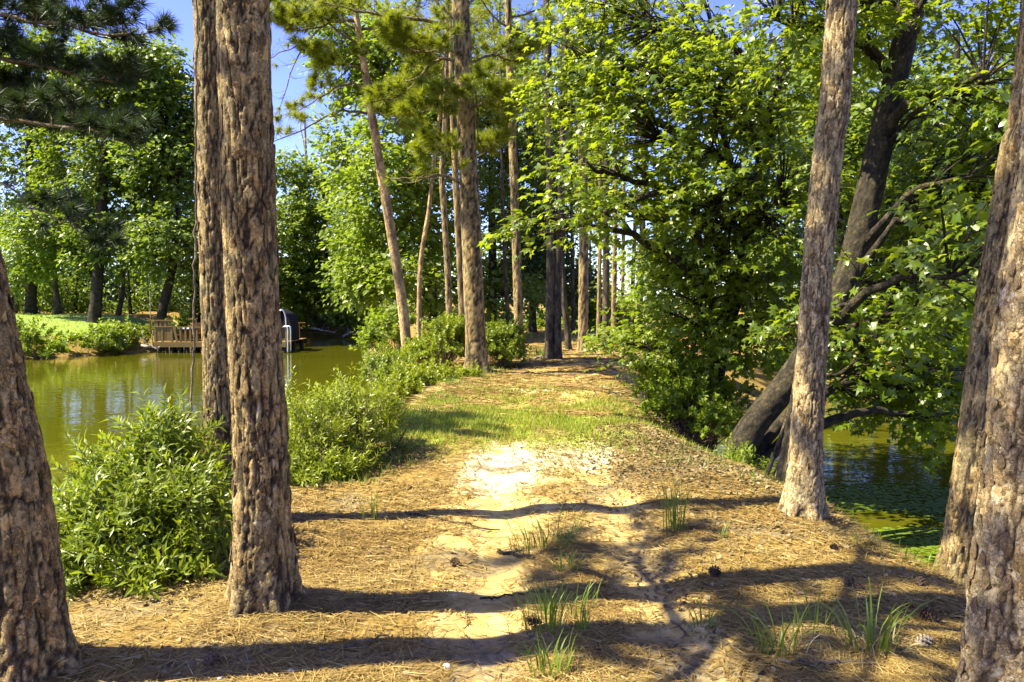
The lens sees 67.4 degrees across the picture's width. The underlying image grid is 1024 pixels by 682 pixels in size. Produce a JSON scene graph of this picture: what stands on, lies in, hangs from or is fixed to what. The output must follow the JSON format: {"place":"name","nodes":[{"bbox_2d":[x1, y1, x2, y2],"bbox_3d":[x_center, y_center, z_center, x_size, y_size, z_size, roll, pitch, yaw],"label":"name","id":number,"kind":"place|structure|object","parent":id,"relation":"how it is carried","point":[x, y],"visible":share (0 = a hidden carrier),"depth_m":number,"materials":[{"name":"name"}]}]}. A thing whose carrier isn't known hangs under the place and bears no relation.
{"place":"outdoors","nodes":[
{"label":"outdoors","id":0,"kind":"place"},
{"bbox_2d":[16,312,174,354],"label":"lawn","id":1,"kind":"structure","parent":0,"point":[74,321],"depth_m":48.14,"materials":[{"name":"plant"}]},
{"bbox_2d":[42,229,62,313],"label":"understory tree","id":2,"kind":"object","parent":1,"relation":"on","point":[57,307],"visible":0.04,"depth_m":54.72,"materials":[{"name":"brown plant"}]},
{"bbox_2d":[0,6,109,313],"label":"broadleaf tree","id":3,"kind":"object","parent":1,"relation":"on","point":[31,297],"visible":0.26,"depth_m":54.52,"materials":[{"name":"green plant"}]},
{"bbox_2d":[0,25,191,322],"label":"broadleaf tree","id":4,"kind":"object","parent":1,"relation":"on","point":[68,250],"visible":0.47,"depth_m":48.90,"materials":[{"name":"green plant"}]},
{"bbox_2d":[112,255,125,315],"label":"understory tree","id":5,"kind":"object","parent":1,"relation":"on","point":[119,308],"visible":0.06,"depth_m":57.77,"materials":[{"name":"brown plant"}]},
{"bbox_2d":[25,334,372,559],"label":"pond water","id":6,"kind":"structure","parent":0,"point":[75,395],"depth_m":26.63,"materials":[{"name":"liquid"}]},
{"bbox_2d":[153,322,306,352],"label":"wooden deck","id":7,"kind":"structure","parent":6,"relation":"in","point":[163,336],"depth_m":41.91,"materials":[{"name":"wood"}]},
{"bbox_2d":[196,308,298,340],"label":"hooped cover","id":8,"kind":"object","parent":7,"relation":"on","point":[288,317],"visible":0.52,"depth_m":43.18,"materials":[{"name":"black fabric"}]},
{"bbox_2d":[18,302,969,681],"bbox_3d":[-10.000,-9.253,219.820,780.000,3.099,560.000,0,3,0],"label":"ground","id":9,"kind":"structure","parent":0,"point":[760,378],"depth_m":4.16,"materials":[{"name":"plant"}]},
{"bbox_2d":[0,249,83,681],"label":"pine tree","id":10,"kind":"object","parent":9,"relation":"on","point":[38,641],"visible":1,"depth_m":3.17,"materials":[{"name":"brown plant"}]},
{"bbox_2d":[16,314,68,358],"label":"shrub","id":11,"kind":"object","parent":9,"relation":"on","point":[27,334],"visible":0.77,"depth_m":37.47,"materials":[{"name":"green plant"}]},
{"bbox_2d":[0,0,182,256],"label":"pine tree","id":12,"kind":"object","parent":9,"relation":"on","point":[57,103],"visible":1,"depth_m":8.63,"materials":[{"name":"green plant"}]},
{"bbox_2d":[59,317,126,355],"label":"shrub","id":13,"kind":"object","parent":9,"relation":"on","point":[95,336],"visible":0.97,"depth_m":39.85,"materials":[{"name":"green plant"}]},
{"bbox_2d":[93,333,132,353],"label":"shrub","id":14,"kind":"object","parent":9,"relation":"on","point":[120,345],"visible":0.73,"depth_m":40.96,"materials":[{"name":"green plant"}]},
{"bbox_2d":[101,314,153,349],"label":"shrub","id":15,"kind":"object","parent":9,"relation":"on","point":[134,334],"visible":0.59,"depth_m":42.51,"materials":[{"name":"green plant"}]},
{"bbox_2d":[116,210,149,313],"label":"understory tree","id":16,"kind":"object","parent":9,"relation":"on","point":[129,300],"visible":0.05,"depth_m":60.80,"materials":[{"name":"brown plant"}]},
{"bbox_2d":[49,384,233,604],"bbox_3d":[-2.309,0.985,4.771,1.622,1.400,1.582,0,3,0],"label":"shrub","id":17,"kind":"object","parent":9,"relation":"on","point":[123,521],"visible":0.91,"depth_m":4.54,"materials":[{"name":"green plant"}]},
{"bbox_2d":[100,37,199,334],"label":"broadleaf tree","id":18,"kind":"object","parent":9,"relation":"on","point":[175,161],"visible":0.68,"depth_m":47.66,"materials":[{"name":"green plant"}]},
{"bbox_2d":[146,320,179,350],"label":"deck landing","id":19,"kind":"object","parent":9,"relation":"on","point":[164,322],"visible":0.23,"depth_m":42.77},
{"bbox_2d":[166,307,195,332],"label":"shrub","id":20,"kind":"object","parent":9,"relation":"on","point":[183,320],"visible":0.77,"depth_m":46.84,"materials":[{"name":"green plant"}]},
{"bbox_2d":[7,255,382,315],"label":"wood interior","id":21,"kind":"object","parent":9,"relation":"on","point":[115,286],"visible":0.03,"depth_m":66.80,"materials":[{"name":"green plant"}]},
{"bbox_2d":[192,0,233,523],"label":"pine tree","id":22,"kind":"object","parent":9,"relation":"on","point":[215,372],"visible":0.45,"depth_m":5.37,"materials":[{"name":"brown plant"}]},
{"bbox_2d":[182,0,199,459],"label":"hanging vine","id":23,"kind":"object","parent":22,"relation":"hanging from","point":[196,201],"visible":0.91,"depth_m":4.96,"materials":[{"name":"brown plant"}]},
{"bbox_2d":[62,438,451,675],"bbox_3d":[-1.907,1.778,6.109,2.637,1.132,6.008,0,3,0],"label":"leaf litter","id":24,"kind":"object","parent":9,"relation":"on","point":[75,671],"visible":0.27,"depth_m":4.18,"materials":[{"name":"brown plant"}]},
{"bbox_2d":[216,0,305,618],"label":"pine tree","id":25,"kind":"object","parent":9,"relation":"on","point":[264,575],"visible":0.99,"depth_m":3.84,"materials":[{"name":"brown plant"}]},
{"bbox_2d":[284,308,314,329],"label":"shrub","id":26,"kind":"object","parent":9,"relation":"on","point":[299,317],"visible":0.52,"depth_m":61.39,"materials":[{"name":"green plant"}]},
{"bbox_2d":[275,144,330,330],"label":"broadleaf tree","id":27,"kind":"object","parent":9,"relation":"on","point":[287,236],"visible":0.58,"depth_m":62.68,"materials":[{"name":"green plant"}]},
{"bbox_2d":[294,112,314,254],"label":"dead snag","id":28,"kind":"object","parent":9,"relation":"on","point":[305,143],"visible":0.25,"depth_m":69.06,"materials":[{"name":"grey wood"}]},
{"bbox_2d":[283,139,360,326],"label":"broadleaf tree","id":29,"kind":"object","parent":9,"relation":"on","point":[324,253],"visible":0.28,"depth_m":63.26,"materials":[{"name":"green plant"}]},
{"bbox_2d":[280,274,369,334],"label":"shrub","id":30,"kind":"object","parent":9,"relation":"on","point":[316,308],"visible":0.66,"depth_m":61.48,"materials":[{"name":"green plant"}]},
{"bbox_2d":[313,187,385,331],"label":"broadleaf tree","id":31,"kind":"object","parent":9,"relation":"on","point":[336,317],"visible":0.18,"depth_m":57.83,"materials":[{"name":"green plant"}]},
{"bbox_2d":[285,362,414,487],"bbox_3d":[-1.748,0.727,7.555,1.454,1.045,2.393,0,3,0],"label":"shrub","id":32,"kind":"object","parent":9,"relation":"on","point":[336,439],"visible":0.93,"depth_m":7.26,"materials":[{"name":"green plant"}]},
{"bbox_2d":[319,631,389,650],"bbox_3d":[-0.707,1.412,3.576,0.354,0.028,0.130,-2,4,-31],"label":"fallen stick","id":33,"kind":"object","parent":9,"relation":"on","point":[345,646],"visible":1,"depth_m":3.56,"materials":[{"name":"wood"}]},
{"bbox_2d":[269,0,443,376],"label":"pine tree","id":34,"kind":"object","parent":9,"relation":"on","point":[290,16],"visible":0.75,"depth_m":18.18,"materials":[{"name":"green plant"}]},
{"bbox_2d":[349,299,416,355],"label":"shrub","id":35,"kind":"object","parent":9,"relation":"on","point":[371,337],"visible":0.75,"depth_m":22.12,"materials":[{"name":"green plant"}]},
{"bbox_2d":[288,0,487,337],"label":"broadleaf tree","id":36,"kind":"object","parent":9,"relation":"on","point":[363,286],"visible":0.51,"depth_m":29.22,"materials":[{"name":"green plant"}]},
{"bbox_2d":[353,342,422,407],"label":"shrub","id":37,"kind":"object","parent":9,"relation":"on","point":[382,364],"visible":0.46,"depth_m":16.18,"materials":[{"name":"green plant"}]},
{"bbox_2d":[300,0,555,373],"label":"pine tree","id":38,"kind":"object","parent":9,"relation":"on","point":[465,137],"visible":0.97,"depth_m":16.29,"materials":[{"name":"green plant"}]},
{"bbox_2d":[374,358,486,403],"bbox_3d":[-1.662,0.886,15.490,1.650,1.110,2.409,1,3,26],"label":"shrub","id":39,"kind":"object","parent":9,"relation":"on","point":[423,376],"visible":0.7,"depth_m":15.08,"materials":[{"name":"green plant"}]},
{"bbox_2d":[400,310,464,369],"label":"shrub","id":40,"kind":"object","parent":9,"relation":"on","point":[447,338],"visible":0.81,"depth_m":17.75,"materials":[{"name":"green plant"}]},
{"bbox_2d":[382,0,485,366],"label":"pine tree","id":41,"kind":"object","parent":9,"relation":"on","point":[422,248],"visible":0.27,"depth_m":19.80,"materials":[{"name":"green plant"}]},
{"bbox_2d":[381,0,492,314],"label":"pine tree","id":42,"kind":"object","parent":9,"relation":"on","point":[447,272],"visible":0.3,"depth_m":22.76,"materials":[{"name":"green plant"}]},
{"bbox_2d":[407,3,503,318],"bbox_3d":[-1.924,-7.380,25.622,3.450,15.420,3.719,0,3,0],"label":"pine tree","id":43,"kind":"object","parent":9,"relation":"on","point":[457,213],"visible":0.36,"depth_m":25.74,"materials":[{"name":"green plant"}]},
{"bbox_2d":[7,266,967,374],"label":"undergrowth","id":44,"kind":"object","parent":9,"relation":"on","point":[68,290],"visible":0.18,"depth_m":59.52,"materials":[{"name":"plant"}]},
{"bbox_2d":[408,0,570,329],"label":"broadleaf tree","id":45,"kind":"object","parent":9,"relation":"on","point":[489,176],"visible":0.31,"depth_m":34.69,"materials":[{"name":"green plant"}]},
{"bbox_2d":[469,0,543,323],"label":"pine tree","id":46,"kind":"object","parent":9,"relation":"on","point":[507,310],"visible":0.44,"depth_m":29.67,"materials":[{"name":"green plant"}]},
{"bbox_2d":[0,0,1018,320],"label":"distant woods","id":47,"kind":"object","parent":9,"relation":"on","point":[922,50],"visible":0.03,"depth_m":59.42,"materials":[{"name":"green plant"}]},
{"bbox_2d":[477,0,555,354],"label":"pine tree","id":48,"kind":"object","parent":9,"relation":"on","point":[516,266],"visible":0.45,"depth_m":21.32,"materials":[{"name":"green plant"}]},
{"bbox_2d":[483,172,602,332],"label":"broadleaf tree","id":49,"kind":"object","parent":9,"relation":"on","point":[535,264],"visible":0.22,"depth_m":37.30,"materials":[{"name":"green plant"}]},
{"bbox_2d":[368,373,739,462],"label":"grass","id":50,"kind":"structure","parent":9,"relation":"on","point":[471,419],"depth_m":10.05,"materials":[{"name":"plant"}]},
{"bbox_2d":[503,31,635,212],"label":"broadleaf tree","id":51,"kind":"object","parent":9,"relation":"on","point":[573,132],"visible":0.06,"depth_m":48.74,"materials":[{"name":"green plant"}]},
{"bbox_2d":[290,346,869,533],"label":"grass","id":52,"kind":"structure","parent":9,"relation":"on","point":[412,406],"depth_m":8.28,"materials":[{"name":"plant"}]},
{"bbox_2d":[401,340,763,443],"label":"needle litter","id":53,"kind":"object","parent":9,"relation":"on","point":[574,355],"visible":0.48,"depth_m":14.74,"materials":[{"name":"plant"}]},
{"bbox_2d":[542,151,636,328],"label":"broadleaf tree","id":54,"kind":"object","parent":9,"relation":"on","point":[592,311],"visible":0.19,"depth_m":42.94,"materials":[{"name":"green plant"}]},
{"bbox_2d":[584,0,647,341],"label":"pine tree","id":55,"kind":"object","parent":9,"relation":"on","point":[606,284],"visible":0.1,"depth_m":26.82,"materials":[{"name":"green plant"}]},
{"bbox_2d":[610,0,669,325],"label":"pine tree","id":56,"kind":"object","parent":9,"relation":"on","point":[633,249],"visible":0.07,"depth_m":37.70,"materials":[{"name":"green plant"}]},
{"bbox_2d":[610,1,694,331],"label":"pine tree","id":57,"kind":"object","parent":9,"relation":"on","point":[641,227],"visible":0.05,"depth_m":34.65,"materials":[{"name":"green plant"}]},
{"bbox_2d":[604,127,746,420],"bbox_3d":[2.936,-1.187,13.802,2.622,5.219,2.500,1,3,21],"label":"sweetgum tree","id":58,"kind":"object","parent":9,"relation":"on","point":[623,253],"visible":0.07,"depth_m":13.62,"materials":[{"name":"green plant"}]},
{"bbox_2d":[478,0,884,453],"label":"sweetgum tree","id":59,"kind":"object","parent":9,"relation":"on","point":[597,71],"visible":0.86,"depth_m":10.71,"materials":[{"name":"green plant"}]},
{"bbox_2d":[572,208,802,440],"bbox_3d":[2.874,-0.162,11.675,3.826,3.678,3.073,1,3,12],"label":"sweetgum tree","id":60,"kind":"object","parent":9,"relation":"on","point":[669,276],"visible":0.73,"depth_m":11.08,"materials":[{"name":"green plant"}]},
{"bbox_2d":[450,389,936,650],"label":"leaf litter","id":61,"kind":"object","parent":9,"relation":"on","point":[668,442],"visible":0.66,"depth_m":7.37,"materials":[{"name":"brown plant"}]},
{"bbox_2d":[620,348,763,452],"bbox_3d":[2.690,0.867,10.966,2.071,1.536,2.552,0,3,0],"label":"shrub","id":62,"kind":"object","parent":61,"relation":"on","point":[679,401],"visible":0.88,"depth_m":10.69,"materials":[{"name":"green plant"}]},
{"bbox_2d":[715,432,776,472],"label":"shrub","id":63,"kind":"object","parent":9,"relation":"on","point":[742,454],"visible":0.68,"depth_m":8.32,"materials":[{"name":"green plant"}]},
{"bbox_2d":[715,592,830,661],"bbox_3d":[1.164,1.288,3.459,0.482,0.289,0.344,0,3,0],"label":"grass tuft","id":64,"kind":"object","parent":9,"relation":"on","point":[782,644],"visible":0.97,"depth_m":3.46,"materials":[{"name":"plant"}]},
{"bbox_2d":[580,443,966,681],"bbox_3d":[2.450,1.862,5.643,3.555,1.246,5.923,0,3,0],"label":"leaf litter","id":65,"kind":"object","parent":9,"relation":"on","point":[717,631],"visible":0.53,"depth_m":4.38,"materials":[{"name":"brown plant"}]},
{"bbox_2d":[766,409,787,474],"bbox_3d":[2.635,0.902,7.567,0.439,0.933,0.056,-2,4,-31],"label":"leaning dead stick","id":66,"kind":"object","parent":9,"relation":"on","point":[770,465],"visible":0.55,"depth_m":7.56,"materials":[{"name":"wood"}]},
{"bbox_2d":[675,3,890,334],"bbox_3d":[12.541,-7.642,33.844,10.319,16.045,7.260,0,3,0],"label":"broadleaf tree","id":67,"kind":"object","parent":9,"relation":"on","point":[772,169],"visible":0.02,"depth_m":33.27,"materials":[{"name":"green plant"}]},
{"bbox_2d":[735,271,867,480],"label":"sweetgum tree","id":68,"kind":"object","parent":9,"relation":"on","point":[780,468],"visible":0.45,"depth_m":7.64,"materials":[{"name":"green plant"}]},
{"bbox_2d":[782,575,839,636],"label":"grass tuft","id":69,"kind":"object","parent":9,"relation":"on","point":[816,618],"visible":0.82,"depth_m":3.73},
{"bbox_2d":[777,0,857,521],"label":"pine tree","id":70,"kind":"object","parent":9,"relation":"on","point":[803,494],"visible":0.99,"depth_m":5.60,"materials":[{"name":"brown plant"}]},
{"bbox_2d":[663,0,1019,479],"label":"sweetgum tree","id":71,"kind":"object","parent":9,"relation":"on","point":[870,235],"visible":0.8,"depth_m":8.90,"materials":[{"name":"green plant"}]},
{"bbox_2d":[776,100,906,325],"bbox_3d":[12.505,-4.446,29.264,4.911,9.248,4.986,3,4,41],"label":"broadleaf tree","id":72,"kind":"object","parent":9,"relation":"on","point":[856,150],"visible":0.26,"depth_m":28.18,"materials":[{"name":"green plant"}]},
{"bbox_2d":[817,573,943,656],"bbox_3d":[1.660,1.240,3.485,0.494,0.364,0.441,-2,4,-30],"label":"grass tuft","id":73,"kind":"object","parent":9,"relation":"on","point":[885,642],"visible":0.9,"depth_m":3.51,"materials":[{"name":"plant"}]},
{"bbox_2d":[774,28,1012,338],"bbox_3d":[15.251,-6.203,30.876,10.185,12.598,7.805,0,3,0],"label":"broadleaf tree","id":74,"kind":"object","parent":9,"relation":"on","point":[871,95],"visible":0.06,"depth_m":29.62,"materials":[{"name":"green plant"}]},
{"bbox_2d":[852,527,943,569],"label":"grass tuft","id":75,"kind":"object","parent":9,"relation":"on","point":[891,549],"visible":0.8,"depth_m":4.95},
{"bbox_2d":[870,29,1013,340],"bbox_3d":[17.944,-5.802,30.071,8.150,12.286,7.614,0,3,0],"label":"broadleaf tree","id":76,"kind":"object","parent":9,"relation":"on","point":[957,61],"visible":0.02,"depth_m":29.00,"materials":[{"name":"green plant"}]},
{"bbox_2d":[932,0,1023,586],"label":"pine tree","id":77,"kind":"object","parent":9,"relation":"on","point":[957,535],"visible":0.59,"depth_m":4.96,"materials":[{"name":"brown plant"}]},
{"bbox_2d":[955,53,1023,681],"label":"pine tree","id":78,"kind":"object","parent":9,"relation":"on","point":[991,645],"visible":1,"depth_m":2.78,"materials":[{"name":"brown plant"}]},
{"bbox_2d":[0,0,1020,301],"label":"sky","id":79,"kind":"structure","parent":0,"point":[183,9],"materials":[{"name":"blue"}]},
{"bbox_2d":[161,326,960,681],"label":"dirt path","id":80,"kind":"structure","parent":0,"point":[497,520],"depth_m":4.72,"materials":[{"name":"soil"}]},
{"bbox_2d":[204,651,219,665],"bbox_3d":[-1.329,1.409,3.400,0.069,0.072,0.077,-2,4,-35],"label":"pine cone","id":81,"kind":"object","parent":80,"relation":"on","point":[211,657],"visible":0.94,"depth_m":3.38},
{"bbox_2d":[350,484,389,519],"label":"grass tuft","id":82,"kind":"object","parent":80,"relation":"on","point":[372,510],"visible":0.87,"depth_m":5.66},
{"bbox_2d":[381,425,413,452],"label":"bush","id":83,"kind":"object","parent":80,"relation":"on","point":[398,443],"visible":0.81,"depth_m":8.14,"materials":[{"name":"green plant"}]},
{"bbox_2d":[405,511,499,529],"bbox_3d":[-0.467,1.314,5.604,0.803,0.064,0.110,1,3,26],"label":"fallen stick","id":84,"kind":"object","parent":80,"relation":"on","point":[419,514],"visible":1,"depth_m":5.56,"materials":[{"name":"wood"}]},
{"bbox_2d":[485,313,532,366],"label":"shrub","id":85,"kind":"object","parent":80,"relation":"on","point":[505,342],"visible":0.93,"depth_m":18.23,"materials":[{"name":"green plant"}]},
{"bbox_2d":[497,549,533,557],"bbox_3d":[0.038,1.377,4.978,0.310,0.041,0.084,3,4,40],"label":"fallen stick","id":86,"kind":"object","parent":80,"relation":"on","point":[509,552],"visible":0.98,"depth_m":5.00,"materials":[{"name":"wood"}]},
{"bbox_2d":[501,570,575,635],"bbox_3d":[0.149,1.275,3.758,0.414,0.327,0.300,0,3,0],"label":"grass tuft","id":87,"kind":"object","parent":80,"relation":"on","point":[552,618],"visible":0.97,"depth_m":3.74,"materials":[{"name":"plant"}]},
{"bbox_2d":[498,504,591,553],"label":"grass tuft","id":88,"kind":"object","parent":80,"relation":"on","point":[546,538],"visible":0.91,"depth_m":5.08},
{"bbox_2d":[543,0,555,358],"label":"pine tree","id":89,"kind":"object","parent":80,"relation":"on","point":[549,311],"visible":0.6,"depth_m":20.42,"materials":[{"name":"brown plant"}]},
{"bbox_2d":[522,625,578,678],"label":"grass tuft","id":90,"kind":"object","parent":80,"relation":"on","point":[543,661],"visible":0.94,"depth_m":3.35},
{"bbox_2d":[516,4,600,349],"bbox_3d":[1.680,-5.843,23.679,2.366,12.534,3.024,2,4,32],"label":"pine tree","id":91,"kind":"object","parent":80,"relation":"on","point":[567,335],"visible":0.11,"depth_m":23.87,"materials":[{"name":"green plant"}]},
{"bbox_2d":[553,1,569,359],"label":"pine tree","id":92,"kind":"object","parent":80,"relation":"on","point":[558,354],"visible":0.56,"depth_m":20.43,"materials":[{"name":"brown plant"}]},
{"bbox_2d":[522,575,611,620],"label":"grass tuft","id":93,"kind":"object","parent":80,"relation":"on","point":[575,601],"visible":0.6,"depth_m":4.04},
{"bbox_2d":[548,547,585,571],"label":"grass tuft","id":94,"kind":"object","parent":80,"relation":"on","point":[560,563],"visible":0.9,"depth_m":4.64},
{"bbox_2d":[537,6,608,333],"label":"pine tree","id":95,"kind":"object","parent":80,"relation":"on","point":[572,279],"visible":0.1,"depth_m":35.78,"materials":[{"name":"green plant"}]},
{"bbox_2d":[567,592,594,630],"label":"grass tuft","id":96,"kind":"object","parent":80,"relation":"on","point":[584,616],"visible":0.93,"depth_m":3.72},
{"bbox_2d":[572,1,610,351],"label":"pine tree","id":97,"kind":"object","parent":80,"relation":"on","point":[583,304],"visible":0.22,"depth_m":23.07,"materials":[{"name":"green plant"}]},
{"bbox_2d":[552,0,636,346],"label":"pine tree","id":98,"kind":"object","parent":80,"relation":"on","point":[598,281],"visible":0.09,"depth_m":24.87,"materials":[{"name":"green plant"}]},
{"bbox_2d":[571,0,632,341],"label":"pine tree","id":99,"kind":"object","parent":80,"relation":"on","point":[614,290],"visible":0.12,"depth_m":28.85,"materials":[{"name":"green plant"}]},
{"bbox_2d":[596,2,658,327],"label":"pine tree","id":100,"kind":"object","parent":80,"relation":"on","point":[623,239],"visible":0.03,"depth_m":41.77,"materials":[{"name":"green plant"}]},
{"bbox_2d":[655,470,694,531],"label":"grass tuft","id":101,"kind":"object","parent":80,"relation":"on","point":[674,508],"visible":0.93,"depth_m":5.36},
{"bbox_2d":[683,598,724,635],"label":"grass tuft","id":102,"kind":"object","parent":80,"relation":"on","point":[710,622],"visible":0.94,"depth_m":3.83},
{"bbox_2d":[780,657,834,669],"bbox_3d":[1.288,1.402,3.316,0.238,0.034,0.117,0,3,7],"label":"fallen stick","id":103,"kind":"object","parent":80,"relation":"on","point":[797,661],"visible":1,"depth_m":3.35,"materials":[{"name":"wood"}]},
{"bbox_2d":[915,634,933,646],"bbox_3d":[1.893,1.380,3.525,0.075,0.071,0.071,-3,4,-44],"label":"pine cone","id":104,"kind":"object","parent":80,"relation":"on","point":[925,640],"visible":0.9,"depth_m":3.51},
{"bbox_2d":[927,611,939,622],"bbox_3d":[2.076,1.364,3.792,0.065,0.064,0.066,-2,4,-30],"label":"pine cone","id":105,"kind":"object","parent":80,"relation":"on","point":[933,620],"visible":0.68,"depth_m":3.77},
{"bbox_2d":[919,606,938,621],"bbox_3d":[2.061,1.355,3.793,0.092,0.088,0.085,2,4,37],"label":"pine cone","id":106,"kind":"object","parent":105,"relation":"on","point":[925,612],"visible":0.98,"depth_m":3.79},
{"bbox_2d":[717,383,962,567],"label":"pond water","id":107,"kind":"structure","parent":0,"point":[866,457],"depth_m":12.99,"materials":[{"name":"liquid"}]},
{"bbox_2d":[824,476,948,561],"bbox_3d":[6.532,2.462,8.116,6.004,0.004,8.994,0,3,0],"label":"duckweed","id":108,"kind":"object","parent":107,"relation":"on","point":[897,508],"visible":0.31,"depth_m":10.81,"materials":[{"name":"plant"}]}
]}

